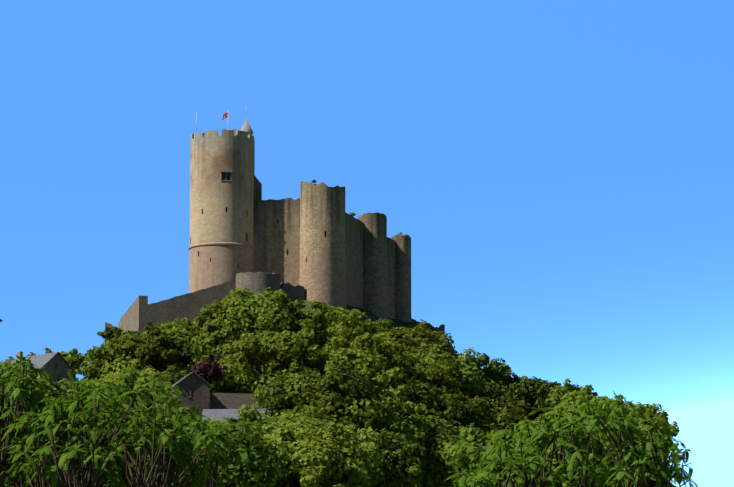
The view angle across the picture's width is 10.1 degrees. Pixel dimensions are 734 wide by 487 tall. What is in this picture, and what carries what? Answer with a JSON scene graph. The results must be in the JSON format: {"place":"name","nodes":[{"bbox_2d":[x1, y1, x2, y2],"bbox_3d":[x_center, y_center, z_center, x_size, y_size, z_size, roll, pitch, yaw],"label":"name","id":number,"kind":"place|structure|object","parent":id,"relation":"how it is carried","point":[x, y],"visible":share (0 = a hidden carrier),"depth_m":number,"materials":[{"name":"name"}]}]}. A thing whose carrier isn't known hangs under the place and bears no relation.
{"place":"outdoors","nodes":[
{"label":"outdoors","id":0,"kind":"place"},
{"bbox_2d":[21,353,73,395],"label":"house walls","id":1,"kind":"structure","parent":0,"point":[63,368],"depth_m":664.19,"materials":[{"name":"grey stone"}]},
{"bbox_2d":[55,362,190,397],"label":"window frames","id":2,"kind":"structure","parent":1,"relation":"attached to","point":[60,377],"depth_m":663.78,"materials":[{"name":"grey wood"}]},
{"bbox_2d":[55,363,189,396],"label":"window panes","id":3,"kind":"object","parent":2,"relation":"in","point":[188,395],"visible":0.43,"depth_m":663.83,"materials":[{"name":"black glass"}]},
{"bbox_2d":[3,352,266,421],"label":"house roofs","id":4,"kind":"structure","parent":1,"relation":"on","point":[40,360],"depth_m":634.36,"materials":[{"name":"grey tile"}]},
{"bbox_2d":[5,351,22,371],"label":"chimneys","id":5,"kind":"object","parent":4,"relation":"on","point":[20,353],"visible":0.29,"depth_m":669.60,"materials":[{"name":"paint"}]},
{"bbox_2d":[168,373,209,428],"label":"stone house walls","id":6,"kind":"structure","parent":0,"point":[196,386],"depth_m":635.04,"materials":[{"name":"grey stone"}]},
{"bbox_2d":[0,0,733,486],"label":"sky","id":7,"kind":"structure","parent":0,"point":[558,174],"materials":[{"name":"blue"}]},
{"bbox_2d":[82,300,675,486],"bbox_3d":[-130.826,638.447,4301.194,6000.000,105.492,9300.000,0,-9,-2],"label":"ground","id":8,"kind":"structure","parent":0,"point":[375,318],"depth_m":720.17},
{"bbox_2d":[188,136,254,292],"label":"castle tower","id":9,"kind":"structure","parent":8,"relation":"on","point":[221,248],"depth_m":704.92,"materials":[{"name":"stone"}]},
{"bbox_2d":[190,130,254,140],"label":"battlements","id":10,"kind":"object","parent":9,"relation":"on","point":[223,133],"visible":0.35,"depth_m":706.72,"materials":[{"name":"beige stone"}]},
{"bbox_2d":[220,170,232,180],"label":"donjon window frames","id":11,"kind":"structure","parent":9,"relation":"attached to","point":[226,171],"depth_m":704.88,"materials":[{"name":"beige stone"}]},
{"bbox_2d":[240,118,252,131],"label":"turret spire","id":12,"kind":"structure","parent":9,"relation":"on","point":[246,126],"depth_m":712.39,"materials":[{"name":"grey stone"}]},
{"bbox_2d":[210,393,257,408],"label":"garden wall","id":13,"kind":"structure","parent":8,"relation":"on","point":[227,400],"depth_m":638.62,"materials":[{"name":"stone"}]},
{"bbox_2d":[236,272,280,295],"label":"tower","id":14,"kind":"structure","parent":8,"relation":"on","point":[257,282],"depth_m":695.21,"materials":[{"name":"grey stone"}]},
{"bbox_2d":[105,280,444,340],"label":"walls","id":15,"kind":"structure","parent":8,"relation":"on","point":[140,313],"depth_m":696.74,"materials":[{"name":"grey stone"}]},
{"bbox_2d":[253,198,299,285],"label":"curtain wall","id":16,"kind":"structure","parent":8,"relation":"on","point":[286,239],"depth_m":707.32,"materials":[{"name":"beige stone"}]},
{"bbox_2d":[254,175,271,272],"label":"curtain wall buttresses","id":17,"kind":"structure","parent":16,"relation":"attached to","point":[257,190],"depth_m":707.50,"materials":[{"name":"grey stone"}]},
{"bbox_2d":[299,181,345,311],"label":"tower","id":18,"kind":"structure","parent":8,"relation":"on","point":[322,248],"depth_m":703.44,"materials":[{"name":"beige stone"}]},
{"bbox_2d":[0,354,697,486],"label":"branches","id":19,"kind":"object","parent":8,"relation":"on","point":[138,477],"visible":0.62,"depth_m":84.95,"materials":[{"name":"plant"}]},
{"bbox_2d":[0,356,683,486],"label":"foreground leaves","id":20,"kind":"object","parent":19,"relation":"attached to","point":[246,440],"visible":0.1,"depth_m":97.08,"materials":[{"name":"green plant"}]},
{"bbox_2d":[26,287,679,486],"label":"tree trunks","id":21,"kind":"object","parent":8,"relation":"on","point":[210,381],"visible":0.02,"depth_m":648.18,"materials":[{"name":"brown plant"}]},
{"bbox_2d":[189,353,227,381],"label":"purple tree","id":22,"kind":"object","parent":21,"relation":"on","point":[217,371],"visible":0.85,"depth_m":646.49,"materials":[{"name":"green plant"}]},
{"bbox_2d":[345,212,394,318],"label":"curtain wall","id":23,"kind":"structure","parent":8,"relation":"on","point":[354,257],"depth_m":720.16,"materials":[{"name":"grey stone"}]},
{"bbox_2d":[311,179,405,234],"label":"wall plants","id":24,"kind":"object","parent":23,"relation":"on","point":[315,181],"depth_m":717.80,"materials":[{"name":"green plant"}]},
{"bbox_2d":[358,212,386,319],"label":"tower","id":25,"kind":"structure","parent":8,"relation":"on","point":[375,263],"depth_m":722.81,"materials":[{"name":"grey stone"}]},
{"bbox_2d":[391,234,411,321],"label":"tower","id":26,"kind":"structure","parent":8,"relation":"on","point":[402,277],"depth_m":734.32,"materials":[{"name":"grey stone"}]}
]}

